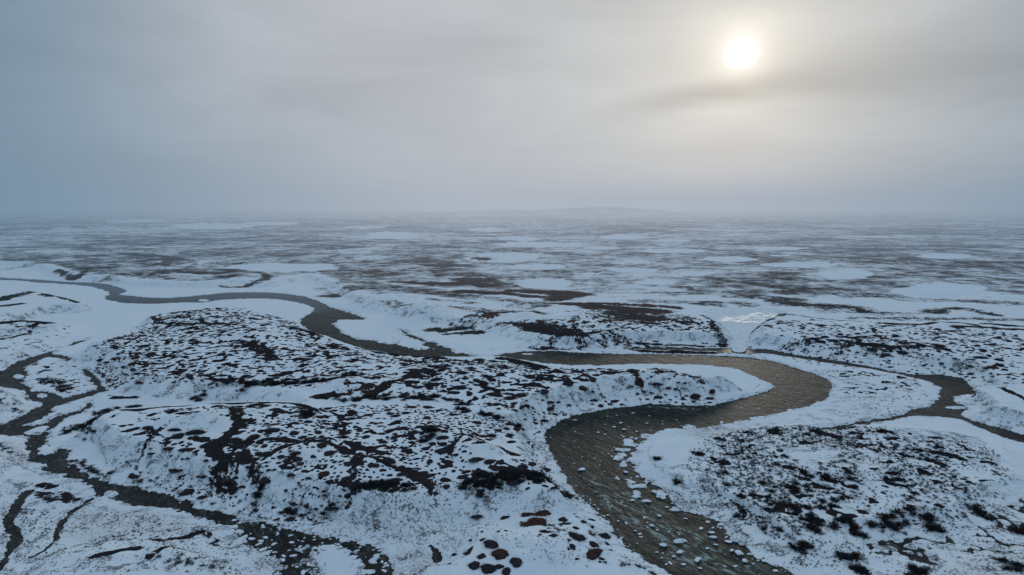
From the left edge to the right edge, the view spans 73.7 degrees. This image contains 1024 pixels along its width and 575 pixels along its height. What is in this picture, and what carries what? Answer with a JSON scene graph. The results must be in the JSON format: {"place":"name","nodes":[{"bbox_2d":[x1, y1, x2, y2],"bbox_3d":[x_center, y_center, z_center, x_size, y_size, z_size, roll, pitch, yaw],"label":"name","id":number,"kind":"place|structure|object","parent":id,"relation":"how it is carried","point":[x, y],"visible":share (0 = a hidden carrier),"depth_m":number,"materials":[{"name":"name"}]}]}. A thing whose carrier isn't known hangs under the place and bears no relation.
{"place":"outdoors","nodes":[
{"label":"outdoors","id":0,"kind":"place"},
{"bbox_2d":[107,220,166,222],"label":"frozen pond","id":1,"kind":"structure","parent":0,"point":[128,221],"depth_m":2140.18,"materials":[{"name":"ice"}]},
{"bbox_2d":[0,340,393,574],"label":"stream","id":2,"kind":"structure","parent":0,"point":[56,462],"depth_m":119.75,"materials":[{"name":"liquid"}]},
{"bbox_2d":[169,223,258,228],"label":"frozen pond","id":3,"kind":"structure","parent":0,"point":[210,226],"depth_m":1607.81,"materials":[{"name":"ice"}]},
{"bbox_2d":[244,222,295,224],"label":"frozen pond","id":4,"kind":"structure","parent":0,"point":[272,223],"depth_m":1889.87,"materials":[{"name":"ice"}]},
{"bbox_2d":[232,263,336,271],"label":"frozen pond","id":5,"kind":"structure","parent":0,"point":[285,267],"depth_m":528.92,"materials":[{"name":"ice"}]},
{"bbox_2d":[344,226,382,228],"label":"frozen pond","id":6,"kind":"structure","parent":0,"point":[364,227],"depth_m":1531.61,"materials":[{"name":"ice"}]},
{"bbox_2d":[368,232,421,238],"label":"frozen pond","id":7,"kind":"structure","parent":0,"point":[388,235],"depth_m":1110.55,"materials":[{"name":"ice"}]},
{"bbox_2d":[0,278,831,574],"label":"river","id":8,"kind":"structure","parent":0,"point":[596,482],"depth_m":155.50,"materials":[{"name":"liquid"}]},
{"bbox_2d":[472,228,505,231],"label":"frozen pond","id":9,"kind":"structure","parent":0,"point":[488,229],"depth_m":1399.00,"materials":[{"name":"ice"}]},
{"bbox_2d":[470,253,534,262],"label":"frozen pond","id":10,"kind":"structure","parent":0,"point":[509,257],"depth_m":632.43,"materials":[{"name":"ice"}]},
{"bbox_2d":[0,207,1023,574],"bbox_3d":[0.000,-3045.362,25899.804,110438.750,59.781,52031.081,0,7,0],"label":"tundra ground","id":11,"kind":"structure","parent":0,"point":[430,281],"depth_m":195.77,"materials":[{"name":"snow"}]},
{"bbox_2d":[141,425,154,430],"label":"heath hummock","id":12,"kind":"object","parent":11,"relation":"on","point":[150,427],"visible":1,"depth_m":136.11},
{"bbox_2d":[168,468,182,472],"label":"heath hummock","id":13,"kind":"object","parent":11,"relation":"on","point":[173,470],"visible":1,"depth_m":123.67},
{"bbox_2d":[170,432,184,438],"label":"heath hummock","id":14,"kind":"object","parent":11,"relation":"on","point":[178,436],"visible":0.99,"depth_m":132.36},
{"bbox_2d":[178,489,194,494],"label":"heath hummock","id":15,"kind":"object","parent":11,"relation":"on","point":[187,491],"visible":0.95,"depth_m":118.38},
{"bbox_2d":[177,447,195,451],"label":"heath hummock","id":16,"kind":"object","parent":11,"relation":"on","point":[187,449],"visible":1,"depth_m":126.92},
{"bbox_2d":[183,429,207,434],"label":"heath hummock","id":17,"kind":"object","parent":11,"relation":"on","point":[194,432],"visible":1,"depth_m":133.40,"materials":[{"name":"plant"}]},
{"bbox_2d":[198,442,212,447],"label":"heath hummock","id":18,"kind":"object","parent":11,"relation":"on","point":[208,444],"visible":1,"depth_m":128.10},
{"bbox_2d":[206,453,221,457],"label":"heath hummock","id":19,"kind":"object","parent":11,"relation":"on","point":[212,455],"visible":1,"depth_m":124.48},
{"bbox_2d":[233,443,246,447],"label":"heath hummock","id":20,"kind":"object","parent":11,"relation":"on","point":[237,445],"visible":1,"depth_m":126.62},
{"bbox_2d":[246,433,259,440],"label":"heath hummock","id":21,"kind":"object","parent":11,"relation":"on","point":[253,437],"visible":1,"depth_m":129.46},
{"bbox_2d":[256,476,270,483],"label":"heath hummock","id":22,"kind":"object","parent":11,"relation":"on","point":[265,480],"visible":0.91,"depth_m":114.49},
{"bbox_2d":[256,451,274,456],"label":"heath hummock","id":23,"kind":"object","parent":11,"relation":"on","point":[264,454],"visible":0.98,"depth_m":122.08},
{"bbox_2d":[258,437,279,440],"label":"heath hummock","id":24,"kind":"object","parent":11,"relation":"on","point":[269,438],"visible":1,"depth_m":129.10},
{"bbox_2d":[263,427,279,432],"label":"heath hummock","id":25,"kind":"object","parent":11,"relation":"on","point":[271,430],"visible":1,"depth_m":132.60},
{"bbox_2d":[316,442,327,447],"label":"heath hummock","id":26,"kind":"object","parent":11,"relation":"on","point":[321,444],"visible":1,"depth_m":123.62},
{"bbox_2d":[317,471,329,476],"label":"heath hummock","id":27,"kind":"object","parent":11,"relation":"on","point":[324,474],"visible":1,"depth_m":114.49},
{"bbox_2d":[324,450,337,455],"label":"heath hummock","id":28,"kind":"object","parent":11,"relation":"on","point":[329,453],"visible":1,"depth_m":121.80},
{"bbox_2d":[324,506,337,510],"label":"heath hummock","id":29,"kind":"object","parent":11,"relation":"on","point":[330,508],"visible":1,"depth_m":108.20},
{"bbox_2d":[341,476,354,480],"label":"heath hummock","id":30,"kind":"object","parent":11,"relation":"on","point":[347,478],"visible":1,"depth_m":112.13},
{"bbox_2d":[346,409,358,413],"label":"heath hummock","id":31,"kind":"object","parent":11,"relation":"on","point":[352,411],"visible":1,"depth_m":147.14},
{"bbox_2d":[366,463,380,467],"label":"heath hummock","id":32,"kind":"object","parent":11,"relation":"on","point":[370,465],"visible":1,"depth_m":116.06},
{"bbox_2d":[379,485,392,491],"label":"willow shrub","id":33,"kind":"object","parent":11,"relation":"on","point":[385,488],"visible":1,"depth_m":109.33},
{"bbox_2d":[383,456,395,463],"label":"heath hummock","id":34,"kind":"object","parent":11,"relation":"on","point":[388,460],"visible":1,"depth_m":117.88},
{"bbox_2d":[392,427,410,429],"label":"heath hummock","id":35,"kind":"object","parent":11,"relation":"on","point":[402,428],"visible":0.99,"depth_m":135.37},
{"bbox_2d":[410,374,428,378],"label":"heath hummock","id":36,"kind":"object","parent":11,"relation":"on","point":[417,376],"visible":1,"depth_m":174.34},
{"bbox_2d":[418,397,437,400],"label":"heath hummock","id":37,"kind":"object","parent":11,"relation":"on","point":[426,399],"visible":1,"depth_m":156.00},
{"bbox_2d":[423,382,436,385],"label":"heath hummock","id":38,"kind":"object","parent":11,"relation":"on","point":[429,384],"visible":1,"depth_m":168.20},
{"bbox_2d":[433,448,446,454],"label":"heath hummock","id":39,"kind":"object","parent":11,"relation":"on","point":[440,451],"visible":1,"depth_m":122.00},
{"bbox_2d":[435,435,449,439],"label":"heath hummock","id":40,"kind":"object","parent":11,"relation":"on","point":[443,437],"visible":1,"depth_m":127.22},
{"bbox_2d":[438,477,450,481],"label":"heath hummock","id":41,"kind":"object","parent":11,"relation":"on","point":[443,479],"visible":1,"depth_m":112.99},
{"bbox_2d":[455,484,470,490],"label":"willow shrub","id":42,"kind":"object","parent":11,"relation":"on","point":[462,487],"visible":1,"depth_m":110.35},
{"bbox_2d":[466,561,479,569],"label":"heath hummock","id":43,"kind":"object","parent":11,"relation":"on","point":[474,565],"visible":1,"depth_m":90.89,"materials":[{"name":"plant"}]},
{"bbox_2d":[468,457,485,461],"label":"heath hummock","id":44,"kind":"object","parent":11,"relation":"on","point":[475,459],"visible":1,"depth_m":117.41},
{"bbox_2d":[471,490,488,498],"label":"willow shrub","id":45,"kind":"object","parent":11,"relation":"on","point":[482,493],"visible":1,"depth_m":109.40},
{"bbox_2d":[476,379,488,384],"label":"heath hummock","id":46,"kind":"object","parent":11,"relation":"on","point":[481,382],"visible":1,"depth_m":169.94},
{"bbox_2d":[480,563,495,573],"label":"heath hummock","id":47,"kind":"object","parent":11,"relation":"on","point":[485,568],"visible":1,"depth_m":89.77,"materials":[{"name":"plant"}]},
{"bbox_2d":[482,539,498,547],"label":"heath hummock","id":48,"kind":"object","parent":11,"relation":"on","point":[490,543],"visible":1,"depth_m":95.03,"materials":[{"name":"plant"}]},
{"bbox_2d":[483,459,497,463],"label":"heath hummock","id":49,"kind":"object","parent":11,"relation":"on","point":[489,461],"visible":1,"depth_m":117.23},
{"bbox_2d":[485,392,503,396],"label":"heath hummock","id":50,"kind":"object","parent":11,"relation":"on","point":[496,394],"visible":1,"depth_m":161.12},
{"bbox_2d":[490,548,508,559],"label":"heath hummock","id":51,"kind":"object","parent":11,"relation":"on","point":[498,554],"visible":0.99,"depth_m":92.68,"materials":[{"name":"plant"}]},
{"bbox_2d":[494,564,505,568],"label":"heath hummock","id":52,"kind":"object","parent":11,"relation":"on","point":[498,566],"visible":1,"depth_m":90.19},
{"bbox_2d":[497,473,512,482],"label":"willow shrub","id":53,"kind":"object","parent":11,"relation":"on","point":[502,476],"visible":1,"depth_m":111.56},
{"bbox_2d":[501,567,510,574],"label":"heath hummock","id":54,"kind":"object","parent":11,"relation":"on","point":[506,571],"visible":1,"depth_m":89.36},
{"bbox_2d":[503,396,515,399],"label":"heath hummock","id":55,"kind":"object","parent":11,"relation":"on","point":[510,397],"visible":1,"depth_m":160.05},
{"bbox_2d":[0,311,1022,574],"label":"willow scrub","id":56,"kind":"object","parent":11,"relation":"on","point":[722,461],"visible":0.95,"depth_m":126.08,"materials":[{"name":"plant"}]},
{"bbox_2d":[0,376,1023,574],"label":"grass tufts","id":57,"kind":"object","parent":11,"relation":"on","point":[696,509],"visible":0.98,"depth_m":102.66,"materials":[{"name":"plant"}]},
{"bbox_2d":[507,479,521,484],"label":"heath hummock","id":58,"kind":"object","parent":11,"relation":"on","point":[514,482],"visible":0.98,"depth_m":110.94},
{"bbox_2d":[509,557,522,566],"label":"heath hummock","id":59,"kind":"object","parent":11,"relation":"on","point":[515,562],"visible":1,"depth_m":91.02,"materials":[{"name":"plant"}]},
{"bbox_2d":[512,392,528,397],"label":"heath hummock","id":60,"kind":"object","parent":11,"relation":"on","point":[520,395],"visible":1,"depth_m":162.31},
{"bbox_2d":[519,512,533,516],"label":"heath hummock","id":61,"kind":"object","parent":11,"relation":"on","point":[523,514],"visible":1,"depth_m":106.43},
{"bbox_2d":[516,516,546,526],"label":"heath hummock","id":62,"kind":"object","parent":11,"relation":"on","point":[534,521],"visible":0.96,"depth_m":102.25,"materials":[{"name":"plant"}]},
{"bbox_2d":[529,382,542,386],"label":"heath hummock","id":63,"kind":"object","parent":11,"relation":"on","point":[534,384],"visible":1,"depth_m":171.29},
{"bbox_2d":[531,510,552,516],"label":"heath hummock","id":64,"kind":"object","parent":11,"relation":"on","point":[542,513],"visible":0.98,"depth_m":106.56,"materials":[{"name":"plant"}]},
{"bbox_2d":[92,307,1023,567],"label":"heath cover","id":65,"kind":"object","parent":11,"relation":"on","point":[420,412],"visible":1,"depth_m":185.34,"materials":[{"name":"plant"}]},
{"bbox_2d":[567,531,587,541],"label":"heath hummock","id":66,"kind":"object","parent":11,"relation":"on","point":[576,536],"visible":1,"depth_m":97.25,"materials":[{"name":"plant"}]},
{"bbox_2d":[589,541,599,547],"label":"heath hummock","id":67,"kind":"object","parent":11,"relation":"on","point":[592,544],"visible":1,"depth_m":96.26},
{"bbox_2d":[586,547,603,559],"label":"heath hummock","id":68,"kind":"object","parent":11,"relation":"on","point":[593,554],"visible":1,"depth_m":93.76,"materials":[{"name":"plant"}]},
{"bbox_2d":[598,532,611,539],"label":"heath hummock","id":69,"kind":"object","parent":11,"relation":"on","point":[605,535],"visible":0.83,"depth_m":102.25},
{"bbox_2d":[690,393,700,398],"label":"heath hummock","id":70,"kind":"object","parent":11,"relation":"on","point":[694,396],"visible":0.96,"depth_m":175.14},
{"bbox_2d":[705,307,779,351],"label":"frozen creek","id":71,"kind":"structure","parent":11,"relation":"in","point":[739,324],"depth_m":291.49,"materials":[{"name":"ice"}]},
{"bbox_2d":[786,541,797,551],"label":"willow shrub","id":72,"kind":"object","parent":11,"relation":"on","point":[792,545],"visible":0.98,"depth_m":99.17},
{"bbox_2d":[786,489,800,495],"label":"willow shrub","id":73,"kind":"object","parent":11,"relation":"on","point":[794,491],"visible":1,"depth_m":114.69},
{"bbox_2d":[795,539,813,549],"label":"willow shrub","id":74,"kind":"object","parent":11,"relation":"on","point":[803,543],"visible":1,"depth_m":98.42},
{"bbox_2d":[804,512,817,519],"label":"willow shrub","id":75,"kind":"object","parent":11,"relation":"on","point":[810,515],"visible":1,"depth_m":105.85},
{"bbox_2d":[804,523,820,530],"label":"willow shrub","id":76,"kind":"object","parent":11,"relation":"on","point":[810,525],"visible":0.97,"depth_m":102.73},
{"bbox_2d":[810,526,825,534],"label":"willow shrub","id":77,"kind":"object","parent":11,"relation":"on","point":[819,531],"visible":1,"depth_m":101.56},
{"bbox_2d":[810,520,825,526],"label":"willow shrub","id":78,"kind":"object","parent":11,"relation":"on","point":[818,523],"visible":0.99,"depth_m":103.78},
{"bbox_2d":[624,346,1023,442],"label":"side channel","id":79,"kind":"object","parent":11,"relation":"in","point":[952,386],"visible":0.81,"depth_m":186.75,"materials":[{"name":"liquid"}]},
{"bbox_2d":[825,520,841,529],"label":"willow shrub","id":80,"kind":"object","parent":11,"relation":"on","point":[835,524],"visible":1,"depth_m":103.23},
{"bbox_2d":[833,515,847,523],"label":"willow shrub","id":81,"kind":"object","parent":11,"relation":"on","point":[843,520],"visible":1,"depth_m":104.92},
{"bbox_2d":[846,483,859,489],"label":"willow shrub","id":82,"kind":"object","parent":11,"relation":"on","point":[851,486],"visible":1,"depth_m":117.69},
{"bbox_2d":[848,529,862,536],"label":"willow shrub","id":83,"kind":"object","parent":11,"relation":"on","point":[852,533],"visible":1,"depth_m":103.08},
{"bbox_2d":[849,523,862,531],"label":"willow shrub","id":84,"kind":"object","parent":11,"relation":"on","point":[856,527],"visible":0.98,"depth_m":104.43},
{"bbox_2d":[849,549,867,561],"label":"willow shrub","id":85,"kind":"object","parent":11,"relation":"on","point":[855,554],"visible":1,"depth_m":96.14,"materials":[{"name":"plant"}]},
{"bbox_2d":[850,561,867,573],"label":"willow shrub","id":86,"kind":"object","parent":11,"relation":"on","point":[862,567],"visible":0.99,"depth_m":93.12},
{"bbox_2d":[856,567,871,574],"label":"willow shrub","id":87,"kind":"object","parent":11,"relation":"on","point":[867,572],"visible":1,"depth_m":92.64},
{"bbox_2d":[863,520,877,527],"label":"willow shrub","id":88,"kind":"object","parent":11,"relation":"on","point":[872,525],"visible":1,"depth_m":105.25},
{"bbox_2d":[876,521,890,528],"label":"willow shrub","id":89,"kind":"object","parent":11,"relation":"on","point":[883,526],"visible":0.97,"depth_m":105.46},
{"bbox_2d":[876,511,894,519],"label":"willow shrub","id":90,"kind":"object","parent":11,"relation":"on","point":[885,516],"visible":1,"depth_m":106.86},
{"bbox_2d":[886,522,902,531],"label":"willow shrub","id":91,"kind":"object","parent":11,"relation":"on","point":[894,527],"visible":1,"depth_m":104.79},
{"bbox_2d":[889,507,907,514],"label":"willow shrub","id":92,"kind":"object","parent":11,"relation":"on","point":[897,511],"visible":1,"depth_m":108.00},
{"bbox_2d":[901,504,917,512],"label":"willow shrub","id":93,"kind":"object","parent":11,"relation":"on","point":[910,507],"visible":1,"depth_m":108.88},
{"bbox_2d":[908,564,929,574],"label":"willow shrub","id":94,"kind":"object","parent":11,"relation":"on","point":[915,568],"visible":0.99,"depth_m":92.80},
{"bbox_2d":[922,522,936,530],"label":"willow shrub","id":95,"kind":"object","parent":11,"relation":"on","point":[926,525],"visible":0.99,"depth_m":105.44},
{"bbox_2d":[984,514,997,521],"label":"willow shrub","id":96,"kind":"object","parent":11,"relation":"on","point":[988,517],"visible":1,"depth_m":109.15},
{"bbox_2d":[982,365,1001,369],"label":"heath hummock","id":97,"kind":"object","parent":11,"relation":"on","point":[990,367],"visible":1,"depth_m":197.07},
{"bbox_2d":[994,556,1007,564],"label":"willow shrub","id":98,"kind":"object","parent":11,"relation":"on","point":[1001,559],"visible":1,"depth_m":95.57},
{"bbox_2d":[1009,559,1023,569],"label":"willow shrub","id":99,"kind":"object","parent":11,"relation":"on","point":[1018,563],"visible":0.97,"depth_m":94.42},
{"bbox_2d":[1011,565,1023,574],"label":"willow shrub","id":100,"kind":"object","parent":11,"relation":"on","point":[1017,569],"visible":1,"depth_m":93.27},
{"bbox_2d":[1012,527,1023,534],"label":"willow shrub","id":101,"kind":"object","parent":11,"relation":"on","point":[1017,531],"visible":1,"depth_m":104.93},
{"bbox_2d":[0,490,1023,570],"bbox_3d":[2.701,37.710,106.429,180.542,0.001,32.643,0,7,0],"label":"shrubs","id":102,"kind":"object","parent":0,"point":[16,537],"visible":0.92,"depth_m":102.90,"materials":[{"name":"plant"}]},
{"bbox_2d":[0,0,1023,206],"label":"sky","id":103,"kind":"structure","parent":0,"point":[104,103],"materials":[{"name":"grey"}]},
{"bbox_2d":[500,237,537,240],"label":"frozen pond","id":104,"kind":"structure","parent":0,"point":[521,238],"depth_m":1006.76,"materials":[{"name":"ice"}]},
{"bbox_2d":[513,265,560,269],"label":"frozen pond","id":105,"kind":"structure","parent":0,"point":[538,267],"depth_m":528.92,"materials":[{"name":"ice"}]},
{"bbox_2d":[497,242,577,247],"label":"frozen pond","id":106,"kind":"structure","parent":0,"point":[537,244],"depth_m":848.22,"materials":[{"name":"ice"}]},
{"bbox_2d":[519,279,566,287],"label":"frozen pond","id":107,"kind":"structure","parent":0,"point":[541,283],"depth_m":419.16,"materials":[{"name":"ice"}]},
{"bbox_2d":[586,247,617,249],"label":"frozen pond","id":108,"kind":"structure","parent":0,"point":[600,248],"depth_m":767.63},
{"bbox_2d":[602,235,644,239],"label":"frozen pond","id":109,"kind":"structure","parent":0,"point":[627,237],"depth_m":1039.13,"materials":[{"name":"ice"}]},
{"bbox_2d":[616,268,651,271],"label":"frozen pond","id":110,"kind":"structure","parent":0,"point":[634,270],"depth_m":504.17,"materials":[{"name":"ice"}]},
{"bbox_2d":[641,281,667,283],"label":"frozen pond","id":111,"kind":"structure","parent":0,"point":[655,282],"depth_m":424.67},
{"bbox_2d":[654,239,689,241],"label":"frozen pond","id":112,"kind":"structure","parent":0,"point":[674,240],"depth_m":947.72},
{"bbox_2d":[644,249,702,252],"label":"frozen pond","id":113,"kind":"structure","parent":0,"point":[672,251],"depth_m":716.57,"materials":[{"name":"ice"}]},
{"bbox_2d":[684,272,708,273],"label":"frozen pond","id":114,"kind":"structure","parent":0,"point":[696,273],"depth_m":481.63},
{"bbox_2d":[706,257,753,261],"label":"frozen pond","id":115,"kind":"structure","parent":0,"point":[729,259],"depth_m":608.61,"materials":[{"name":"ice"}]},
{"bbox_2d":[749,247,801,249],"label":"frozen pond","id":116,"kind":"structure","parent":0,"point":[777,248],"depth_m":767.63,"materials":[{"name":"ice"}]},
{"bbox_2d":[764,262,833,266],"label":"frozen pond","id":117,"kind":"structure","parent":0,"point":[803,264],"depth_m":556.23,"materials":[{"name":"ice"}]},
{"bbox_2d":[824,270,868,278],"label":"frozen pond","id":118,"kind":"structure","parent":0,"point":[845,274],"depth_m":474.56,"materials":[{"name":"ice"}]},
{"bbox_2d":[897,283,989,297],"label":"frozen pond","id":119,"kind":"structure","parent":0,"point":[943,290],"depth_m":379.76,"materials":[{"name":"ice"}]},
{"bbox_2d":[921,254,972,258],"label":"frozen pond","id":120,"kind":"structure","parent":0,"point":[943,256],"depth_m":645.05,"materials":[{"name":"ice"}]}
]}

